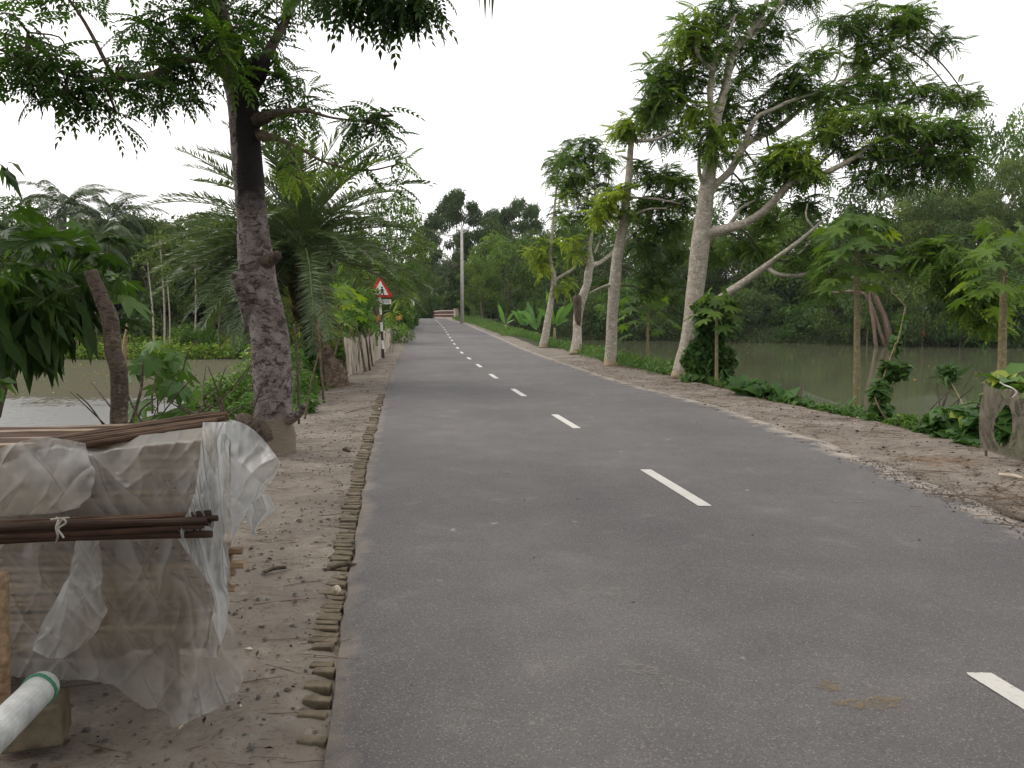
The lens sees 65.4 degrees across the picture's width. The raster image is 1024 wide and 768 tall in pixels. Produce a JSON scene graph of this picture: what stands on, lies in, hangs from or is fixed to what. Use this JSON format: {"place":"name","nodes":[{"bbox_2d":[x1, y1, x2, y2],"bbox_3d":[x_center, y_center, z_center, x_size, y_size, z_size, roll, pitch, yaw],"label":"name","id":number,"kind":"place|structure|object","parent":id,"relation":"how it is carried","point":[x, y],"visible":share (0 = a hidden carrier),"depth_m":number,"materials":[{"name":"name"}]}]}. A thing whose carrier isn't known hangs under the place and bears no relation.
{"place":"outdoors","nodes":[
{"label":"outdoors","id":0,"kind":"place"},
{"bbox_2d":[0,162,25,202],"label":"mango branch","id":1,"kind":"object","parent":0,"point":[9,176],"visible":1,"depth_m":3.55,"materials":[{"name":"green plant"}]},
{"bbox_2d":[0,357,311,426],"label":"pond water","id":2,"kind":"structure","parent":0,"point":[42,404],"depth_m":25.84,"materials":[{"name":"green liquid"}]},
{"bbox_2d":[0,318,1023,767],"bbox_3d":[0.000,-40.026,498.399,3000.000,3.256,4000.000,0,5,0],"label":"ground","id":3,"kind":"structure","parent":0,"point":[278,728],"depth_m":4.47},
{"bbox_2d":[0,572,10,704],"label":"wooden post","id":4,"kind":"object","parent":3,"relation":"on","point":[5,672],"visible":0.85,"depth_m":2.62,"materials":[{"name":"wood"}]},
{"bbox_2d":[0,192,71,270],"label":"tree","id":5,"kind":"object","parent":3,"relation":"on","point":[6,206],"visible":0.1,"depth_m":59.62,"materials":[{"name":"green plant"}]},
{"bbox_2d":[1,688,71,753],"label":"brick block","id":6,"kind":"object","parent":3,"relation":"on","point":[49,726],"depth_m":2.79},
{"bbox_2d":[0,671,59,753],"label":"pipe","id":7,"kind":"object","parent":6,"relation":"on","point":[27,701],"visible":1,"depth_m":2.41,"materials":[{"name":"plastic"}]},
{"bbox_2d":[0,263,102,417],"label":"mango sapling","id":8,"kind":"object","parent":3,"relation":"on","point":[35,340],"visible":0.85,"depth_m":4.38,"materials":[{"name":"green plant"}]},
{"bbox_2d":[6,179,124,285],"bbox_3d":[-31.330,-8.385,56.629,7.527,11.574,6.717,-3,6,-35],"label":"coconut palm","id":9,"kind":"object","parent":3,"relation":"on","point":[51,200],"visible":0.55,"depth_m":55.47,"materials":[{"name":"green plant"}]},
{"bbox_2d":[0,204,156,423],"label":"cut tree","id":10,"kind":"object","parent":3,"relation":"on","point":[84,248],"visible":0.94,"depth_m":4.43,"materials":[{"name":"green plant"}]},
{"bbox_2d":[54,213,158,336],"bbox_3d":[-27.040,-6.666,52.609,6.946,8.930,6.932,0,5,0],"label":"coconut palm","id":11,"kind":"object","parent":3,"relation":"on","point":[117,228],"visible":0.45,"depth_m":52.18,"materials":[{"name":"green plant"}]},
{"bbox_2d":[46,190,171,269],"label":"coconut palm","id":12,"kind":"object","parent":3,"relation":"on","point":[105,210],"visible":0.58,"depth_m":55.63,"materials":[{"name":"green plant"}]},
{"bbox_2d":[0,420,280,724],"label":"plastic sheet","id":13,"kind":"object","parent":3,"relation":"on","point":[86,605],"visible":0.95,"depth_m":2.91,"materials":[{"name":"clear plastic"}]},
{"bbox_2d":[0,510,218,544],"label":"stick bundle","id":14,"kind":"object","parent":13,"relation":"on","point":[125,527],"visible":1,"depth_m":2.73,"materials":[{"name":"wood"}]},
{"bbox_2d":[0,411,228,462],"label":"stick bundle","id":15,"kind":"object","parent":13,"relation":"on","point":[105,436],"visible":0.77,"depth_m":3.03,"materials":[{"name":"wood"}]},
{"bbox_2d":[128,249,163,348],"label":"slender tree","id":16,"kind":"object","parent":3,"relation":"on","point":[139,255],"visible":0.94,"depth_m":48.61,"materials":[{"name":"green plant"}]},
{"bbox_2d":[114,196,182,291],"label":"tree","id":17,"kind":"object","parent":3,"relation":"on","point":[152,227],"visible":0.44,"depth_m":57.28,"materials":[{"name":"green plant"}]},
{"bbox_2d":[142,230,176,347],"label":"slender tree","id":18,"kind":"object","parent":3,"relation":"on","point":[163,237],"visible":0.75,"depth_m":48.56,"materials":[{"name":"green plant"}]},
{"bbox_2d":[130,284,201,339],"bbox_3d":[-23.547,-4.565,53.699,4.350,4.679,4.711,2,5,27],"label":"bush","id":19,"kind":"object","parent":3,"relation":"on","point":[157,298],"visible":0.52,"depth_m":54.00,"materials":[{"name":"green plant"}]},
{"bbox_2d":[127,340,206,422],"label":"sapling","id":20,"kind":"object","parent":3,"relation":"on","point":[170,362],"visible":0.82,"depth_m":6.50,"materials":[{"name":"green plant"}]},
{"bbox_2d":[69,340,272,426],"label":"bare twigs","id":21,"kind":"object","parent":3,"relation":"on","point":[135,409],"visible":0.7,"depth_m":6.13,"materials":[{"name":"brown wood"}]},
{"bbox_2d":[124,211,223,310],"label":"tree","id":22,"kind":"object","parent":3,"relation":"on","point":[179,228],"visible":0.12,"depth_m":61.17,"materials":[{"name":"green plant"}]},
{"bbox_2d":[0,214,373,339],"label":"trees","id":23,"kind":"object","parent":3,"relation":"on","point":[181,283],"visible":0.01,"depth_m":58.10,"materials":[{"name":"green plant"}]},
{"bbox_2d":[0,363,392,767],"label":"twig litter","id":24,"kind":"object","parent":3,"relation":"on","point":[264,582],"visible":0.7,"depth_m":4.46,"materials":[{"name":"brown wood"}]},
{"bbox_2d":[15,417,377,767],"bbox_3d":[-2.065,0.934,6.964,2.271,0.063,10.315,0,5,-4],"label":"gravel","id":25,"kind":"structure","parent":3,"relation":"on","point":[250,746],"depth_m":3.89,"materials":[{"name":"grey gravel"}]},
{"bbox_2d":[168,322,227,357],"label":"bush","id":26,"kind":"object","parent":3,"relation":"on","point":[188,334],"visible":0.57,"depth_m":49.20,"materials":[{"name":"green plant"}]},
{"bbox_2d":[11,365,392,767],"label":"leaf litter","id":27,"kind":"object","parent":3,"relation":"on","point":[35,765],"visible":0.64,"depth_m":4.10,"materials":[{"name":"brown plant"}]},
{"bbox_2d":[172,214,236,334],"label":"tree","id":28,"kind":"object","parent":3,"relation":"on","point":[201,305],"visible":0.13,"depth_m":54.69,"materials":[{"name":"green plant"}]},
{"bbox_2d":[65,330,355,359],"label":"bank weeds","id":29,"kind":"object","parent":3,"relation":"on","point":[183,349],"visible":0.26,"depth_m":48.02,"materials":[{"name":"green plant"}]},
{"bbox_2d":[170,344,253,441],"bbox_3d":[-3.463,0.196,9.693,1.063,1.328,1.710,0,5,0],"label":"bank bush","id":30,"kind":"object","parent":3,"relation":"on","point":[238,395],"visible":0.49,"depth_m":9.70,"materials":[{"name":"green plant"}]},
{"bbox_2d":[0,0,437,455],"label":"roadside tree","id":31,"kind":"object","parent":3,"relation":"on","point":[234,68],"visible":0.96,"depth_m":8.16,"materials":[{"name":"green plant"}]},
{"bbox_2d":[200,270,239,356],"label":"tree","id":32,"kind":"object","parent":3,"relation":"on","point":[219,318],"visible":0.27,"depth_m":48.82,"materials":[{"name":"green plant"}]},
{"bbox_2d":[127,94,457,387],"bbox_3d":[-4.687,-2.945,17.975,7.093,6.916,6.922,0,5,0],"label":"date palm","id":33,"kind":"object","parent":3,"relation":"on","point":[294,240],"visible":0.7,"depth_m":17.01,"materials":[{"name":"green plant"}]},
{"bbox_2d":[285,315,329,413],"bbox_3d":[-4.272,-0.436,15.798,1.279,1.876,7.377,-1,5,-12],"label":"bank bush","id":34,"kind":"object","parent":3,"relation":"on","point":[305,384],"visible":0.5,"depth_m":14.09,"materials":[{"name":"green plant"}]},
{"bbox_2d":[296,394,384,747],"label":"kerb","id":35,"kind":"structure","parent":3,"relation":"on","point":[328,622],"depth_m":4.23,"materials":[{"name":"brick"}]},
{"bbox_2d":[294,299,394,423],"bbox_3d":[-6.678,-2.655,37.038,1.910,2.361,52.138,-1,5,-7],"label":"stick fence","id":36,"kind":"object","parent":3,"relation":"on","point":[362,353],"visible":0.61,"depth_m":21.53,"materials":[{"name":"brown plant"}]},
{"bbox_2d":[325,283,367,335],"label":"papaya tree","id":37,"kind":"object","parent":3,"relation":"on","point":[344,292],"visible":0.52,"depth_m":24.39,"materials":[{"name":"green plant"}]},
{"bbox_2d":[316,279,379,345],"bbox_3d":[-5.599,-1.972,27.086,2.135,3.189,2.179,5,7,44],"label":"bush","id":38,"kind":"object","parent":3,"relation":"on","point":[369,324],"visible":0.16,"depth_m":26.90,"materials":[{"name":"green plant"}]},
{"bbox_2d":[328,308,408,364],"bbox_3d":[-5.100,-1.981,31.490,1.147,1.905,17.792,0,5,-1],"label":"climbing bush","id":39,"kind":"object","parent":3,"relation":"on","point":[340,348],"visible":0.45,"depth_m":24.11,"materials":[{"name":"green plant"}]},
{"bbox_2d":[280,0,458,70],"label":"roadside tree","id":40,"kind":"object","parent":3,"relation":"on","point":[392,20],"visible":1,"depth_m":6.32,"materials":[{"name":"green plant"}]},
{"bbox_2d":[332,234,406,330],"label":"tree","id":41,"kind":"object","parent":3,"relation":"on","point":[348,278],"visible":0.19,"depth_m":42.98,"materials":[{"name":"green plant"}]},
{"bbox_2d":[338,223,420,356],"bbox_3d":[-5.095,-3.523,29.458,3.174,5.293,4.294,0,5,0],"label":"roadside tree","id":42,"kind":"object","parent":3,"relation":"on","point":[375,308],"visible":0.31,"depth_m":30.33,"materials":[{"name":"green plant"}]},
{"bbox_2d":[373,278,391,357],"bbox_3d":[-4.808,-2.450,29.285,0.880,3.020,0.111,0,5,0],"label":"road sign","id":43,"kind":"object","parent":3,"relation":"on","point":[386,291],"visible":0.67,"depth_m":29.17,"materials":[{"name":"white metal"}]},
{"bbox_2d":[358,187,436,311],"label":"tree","id":44,"kind":"object","parent":3,"relation":"on","point":[411,211],"visible":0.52,"depth_m":60.65,"materials":[{"name":"green plant"}]},
{"bbox_2d":[382,308,415,342],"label":"bush","id":45,"kind":"object","parent":3,"relation":"on","point":[406,318],"visible":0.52,"depth_m":43.63,"materials":[{"name":"green plant"}]},
{"bbox_2d":[417,186,492,304],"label":"tree","id":46,"kind":"object","parent":3,"relation":"on","point":[450,205],"visible":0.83,"depth_m":104.63,"materials":[{"name":"green plant"}]},
{"bbox_2d":[455,254,505,317],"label":"tree","id":47,"kind":"object","parent":3,"relation":"on","point":[494,283],"visible":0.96,"depth_m":82.63,"materials":[{"name":"green plant"}]},
{"bbox_2d":[452,216,510,270],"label":"tree","id":48,"kind":"object","parent":3,"relation":"on","point":[489,226],"visible":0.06,"depth_m":109.11,"materials":[{"name":"green plant"}]},
{"bbox_2d":[452,315,526,336],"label":"verge grass","id":49,"kind":"structure","parent":3,"relation":"on","point":[480,322],"depth_m":66.00,"materials":[{"name":"green plant"}]},
{"bbox_2d":[382,258,625,318],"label":"wood","id":50,"kind":"object","parent":3,"relation":"on","point":[450,294],"visible":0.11,"depth_m":101.01,"materials":[{"name":"green plant"}]},
{"bbox_2d":[464,229,550,326],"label":"tree","id":51,"kind":"object","parent":3,"relation":"on","point":[525,279],"visible":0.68,"depth_m":86.16,"materials":[{"name":"green plant"}]},
{"bbox_2d":[492,195,553,264],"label":"tree","id":52,"kind":"object","parent":3,"relation":"on","point":[513,213],"visible":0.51,"depth_m":118.00,"materials":[{"name":"green plant"}]},
{"bbox_2d":[512,227,577,299],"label":"tree","id":53,"kind":"object","parent":3,"relation":"on","point":[529,232],"visible":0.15,"depth_m":101.12,"materials":[{"name":"green plant"}]},
{"bbox_2d":[517,137,583,346],"bbox_3d":[1.987,-6.821,39.312,3.772,10.325,2.327,-1,5,-12],"label":"roadside tree","id":54,"kind":"object","parent":3,"relation":"on","point":[543,268],"visible":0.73,"depth_m":39.20,"materials":[{"name":"green plant"}]},
{"bbox_2d":[537,290,572,337],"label":"banana plant","id":55,"kind":"object","parent":3,"relation":"on","point":[562,313],"visible":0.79,"depth_m":41.83,"materials":[{"name":"green plant"}]},
{"bbox_2d":[483,319,673,374],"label":"verge grass","id":56,"kind":"structure","parent":3,"relation":"on","point":[628,361],"depth_m":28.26,"materials":[{"name":"green plant"}]},
{"bbox_2d":[554,290,603,333],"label":"bush","id":57,"kind":"object","parent":3,"relation":"on","point":[590,302],"visible":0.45,"depth_m":88.21,"materials":[{"name":"green plant"}]},
{"bbox_2d":[542,134,629,354],"bbox_3d":[3.155,-5.599,32.730,3.871,9.003,2.661,-2,5,-19],"label":"roadside tree","id":58,"kind":"object","parent":3,"relation":"on","point":[579,180],"visible":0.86,"depth_m":32.41,"materials":[{"name":"green plant"}]},
{"bbox_2d":[560,215,635,289],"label":"tree","id":59,"kind":"object","parent":3,"relation":"on","point":[595,257],"visible":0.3,"depth_m":97.10,"materials":[{"name":"green plant"}]},
{"bbox_2d":[591,278,654,340],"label":"bush","id":60,"kind":"object","parent":3,"relation":"on","point":[600,318],"visible":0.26,"depth_m":85.62,"materials":[{"name":"green plant"}]},
{"bbox_2d":[575,94,701,365],"bbox_3d":[4.073,-5.136,24.915,4.350,9.346,3.109,0,5,0],"label":"roadside tree","id":61,"kind":"object","parent":3,"relation":"on","point":[672,181],"visible":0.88,"depth_m":24.65,"materials":[{"name":"green plant"}]},
{"bbox_2d":[596,204,690,291],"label":"tree","id":62,"kind":"object","parent":3,"relation":"on","point":[632,230],"visible":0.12,"depth_m":93.13,"materials":[{"name":"green plant"}]},
{"bbox_2d":[617,284,681,357],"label":"papaya tree","id":63,"kind":"object","parent":3,"relation":"on","point":[656,303],"visible":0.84,"depth_m":25.77,"materials":[{"name":"green plant"}]},
{"bbox_2d":[632,287,684,337],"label":"bush","id":64,"kind":"object","parent":3,"relation":"on","point":[656,322],"visible":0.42,"depth_m":83.27,"materials":[{"name":"green plant"}]},
{"bbox_2d":[650,205,737,309],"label":"tree","id":65,"kind":"object","parent":3,"relation":"on","point":[723,271],"visible":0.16,"depth_m":88.31,"materials":[{"name":"green plant"}]},
{"bbox_2d":[678,296,738,387],"bbox_3d":[4.689,-0.895,18.631,1.472,2.296,1.012,3,6,35],"label":"vine covered stump","id":66,"kind":"object","parent":3,"relation":"on","point":[698,356],"visible":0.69,"depth_m":18.51,"materials":[{"name":"green plant"}]},
{"bbox_2d":[684,286,745,386],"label":"papaya tree","id":67,"kind":"object","parent":3,"relation":"on","point":[715,314],"visible":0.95,"depth_m":17.86,"materials":[{"name":"green plant"}]},
{"bbox_2d":[679,279,762,341],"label":"bush","id":68,"kind":"object","parent":3,"relation":"on","point":[738,314],"visible":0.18,"depth_m":79.23,"materials":[{"name":"green plant"}]},
{"bbox_2d":[704,195,780,295],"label":"tree","id":69,"kind":"object","parent":3,"relation":"on","point":[735,271],"visible":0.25,"depth_m":86.05,"materials":[{"name":"green plant"}]},
{"bbox_2d":[480,185,1023,329],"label":"wood","id":70,"kind":"object","parent":3,"relation":"on","point":[794,284],"visible":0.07,"depth_m":82.77,"materials":[{"name":"green plant"}]},
{"bbox_2d":[730,286,791,338],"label":"bush","id":71,"kind":"object","parent":3,"relation":"on","point":[751,300],"visible":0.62,"depth_m":77.75,"materials":[{"name":"green plant"}]},
{"bbox_2d":[726,373,807,403],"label":"taro plant","id":72,"kind":"object","parent":3,"relation":"on","point":[741,385],"visible":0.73,"depth_m":15.29,"materials":[{"name":"green plant"}]},
{"bbox_2d":[528,307,1023,347],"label":"bank weeds","id":73,"kind":"object","parent":3,"relation":"on","point":[743,332],"visible":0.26,"depth_m":76.57,"materials":[{"name":"green plant"}]},
{"bbox_2d":[734,194,829,299],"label":"tree","id":74,"kind":"object","parent":3,"relation":"on","point":[794,231],"visible":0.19,"depth_m":80.80,"materials":[{"name":"green plant"}]},
{"bbox_2d":[555,360,1023,536],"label":"twig litter","id":75,"kind":"object","parent":3,"relation":"on","point":[795,417],"visible":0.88,"depth_m":10.23,"materials":[{"name":"brown wood"}]},
{"bbox_2d":[555,357,1023,528],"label":"leaf litter","id":76,"kind":"object","parent":3,"relation":"on","point":[857,431],"visible":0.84,"depth_m":9.94,"materials":[{"name":"brown plant"}]},
{"bbox_2d":[767,297,822,342],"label":"bush","id":77,"kind":"object","parent":3,"relation":"on","point":[805,321],"visible":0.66,"depth_m":75.54,"materials":[{"name":"green plant"}]},
{"bbox_2d":[626,0,1023,378],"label":"roadside tree","id":78,"kind":"object","parent":3,"relation":"on","point":[666,84],"visible":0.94,"depth_m":19.26,"materials":[{"name":"green plant"}]},
{"bbox_2d":[792,398,864,417],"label":"creeper","id":79,"kind":"object","parent":3,"relation":"on","point":[819,407],"visible":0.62,"depth_m":13.10,"materials":[{"name":"green plant"}]},
{"bbox_2d":[783,185,879,310],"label":"tree","id":80,"kind":"object","parent":3,"relation":"on","point":[858,209],"visible":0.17,"depth_m":81.19,"materials":[{"name":"green plant"}]},
{"bbox_2d":[802,285,867,340],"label":"bush","id":81,"kind":"object","parent":3,"relation":"on","point":[825,316],"visible":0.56,"depth_m":72.22,"materials":[{"name":"green plant"}]},
{"bbox_2d":[695,369,1012,447],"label":"verge grass","id":82,"kind":"structure","parent":3,"relation":"on","point":[852,401],"depth_m":13.07,"materials":[{"name":"green plant"}]},
{"bbox_2d":[803,205,911,405],"bbox_3d":[7.123,-0.802,16.380,2.121,5.765,2.286,0,5,0],"label":"papaya tree","id":83,"kind":"object","parent":3,"relation":"on","point":[855,246],"visible":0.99,"depth_m":16.18,"materials":[{"name":"green plant"}]},
{"bbox_2d":[837,271,906,344],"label":"bush","id":84,"kind":"object","parent":3,"relation":"on","point":[864,313],"visible":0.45,"depth_m":69.05,"materials":[{"name":"green plant"}]},
{"bbox_2d":[859,314,915,420],"bbox_3d":[5.667,-0.135,12.051,1.115,1.838,0.606,-2,5,-24],"label":"climbing vine","id":85,"kind":"object","parent":3,"relation":"on","point":[882,387],"visible":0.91,"depth_m":12.01,"materials":[{"name":"green plant"}]},
{"bbox_2d":[840,173,934,281],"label":"tree","id":86,"kind":"object","parent":3,"relation":"on","point":[881,199],"visible":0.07,"depth_m":81.52,"materials":[{"name":"green plant"}]},
{"bbox_2d":[882,412,920,429],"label":"creeper","id":87,"kind":"object","parent":3,"relation":"on","point":[900,419],"visible":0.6,"depth_m":11.22,"materials":[{"name":"green plant"}]},
{"bbox_2d":[880,273,957,346],"bbox_3d":[34.093,-6.148,66.534,6.297,6.964,6.819,1,5,16],"label":"bush","id":88,"kind":"object","parent":3,"relation":"on","point":[915,316],"visible":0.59,"depth_m":64.90,"materials":[{"name":"green plant"}]},
{"bbox_2d":[879,179,959,313],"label":"tree","id":89,"kind":"object","parent":3,"relation":"on","point":[913,233],"visible":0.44,"depth_m":75.43,"materials":[{"name":"green plant"}]},
{"bbox_2d":[834,457,1023,543],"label":"gravel","id":90,"kind":"structure","parent":3,"relation":"on","point":[894,467],"depth_m":6.98,"materials":[{"name":"grey gravel"}]},
{"bbox_2d":[908,404,984,446],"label":"bank bush","id":91,"kind":"object","parent":3,"relation":"on","point":[935,422],"visible":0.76,"depth_m":10.20,"materials":[{"name":"green plant"}]},
{"bbox_2d":[926,360,973,390],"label":"spiky plant","id":92,"kind":"object","parent":3,"relation":"on","point":[948,372],"visible":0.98,"depth_m":10.97,"materials":[{"name":"green plant"}]},
{"bbox_2d":[925,276,996,347],"bbox_3d":[36.766,-5.658,65.582,5.901,6.639,6.273,0,5,-4],"label":"bush","id":93,"kind":"object","parent":3,"relation":"on","point":[954,332],"visible":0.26,"depth_m":64.56,"materials":[{"name":"green plant"}]},
{"bbox_2d":[901,476,1023,526],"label":"gravel","id":94,"kind":"structure","parent":3,"relation":"on","point":[1012,504],"depth_m":6.59,"materials":[{"name":"grey gravel"}]},
{"bbox_2d":[929,148,1001,246],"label":"tree","id":95,"kind":"object","parent":3,"relation":"on","point":[981,165],"visible":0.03,"depth_m":78.56,"materials":[{"name":"green plant"}]},
{"bbox_2d":[931,187,1012,282],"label":"tree","id":96,"kind":"object","parent":3,"relation":"on","point":[952,214],"visible":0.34,"depth_m":71.20,"materials":[{"name":"green plant"}]},
{"bbox_2d":[944,217,1023,445],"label":"papaya tree","id":97,"kind":"object","parent":3,"relation":"on","point":[988,248],"visible":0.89,"depth_m":13.10,"materials":[{"name":"green plant"}]},
{"bbox_2d":[959,363,1023,445],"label":"bank bush","id":98,"kind":"object","parent":3,"relation":"on","point":[1008,375],"visible":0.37,"depth_m":9.47,"materials":[{"name":"green plant"}]},
{"bbox_2d":[960,102,1023,261],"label":"tree","id":99,"kind":"object","parent":3,"relation":"on","point":[995,145],"visible":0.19,"depth_m":80.96,"materials":[{"name":"green plant"}]},
{"bbox_2d":[966,153,1023,279],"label":"tree","id":100,"kind":"object","parent":3,"relation":"on","point":[1005,170],"visible":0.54,"depth_m":72.31,"materials":[{"name":"green plant"}]},
{"bbox_2d":[966,263,1023,347],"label":"bush","id":101,"kind":"object","parent":3,"relation":"on","point":[1018,326],"visible":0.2,"depth_m":64.34,"materials":[{"name":"green plant"}]},
{"bbox_2d":[979,380,1023,461],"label":"hanging net","id":102,"kind":"object","parent":3,"relation":"on","point":[995,400],"visible":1,"depth_m":8.26,"materials":[{"name":"grey fabric"}]},
{"bbox_2d":[0,0,1023,276],"label":"sky","id":103,"kind":"structure","parent":0,"point":[493,104],"materials":[{"name":"white"}]},
{"bbox_2d":[128,339,1023,424],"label":"pond water","id":104,"kind":"structure","parent":0,"point":[824,374],"depth_m":39.68,"materials":[{"name":"green liquid"}]},
{"bbox_2d":[324,318,1023,767],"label":"road","id":105,"kind":"structure","parent":0,"point":[506,606],"depth_m":4.36,"materials":[{"name":"grey asphalt"}]},
{"bbox_2d":[439,323,1023,708],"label":"road markings","id":106,"kind":"object","parent":105,"relation":"on","point":[1005,689],"visible":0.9,"depth_m":3.35,"materials":[{"name":"paint"}]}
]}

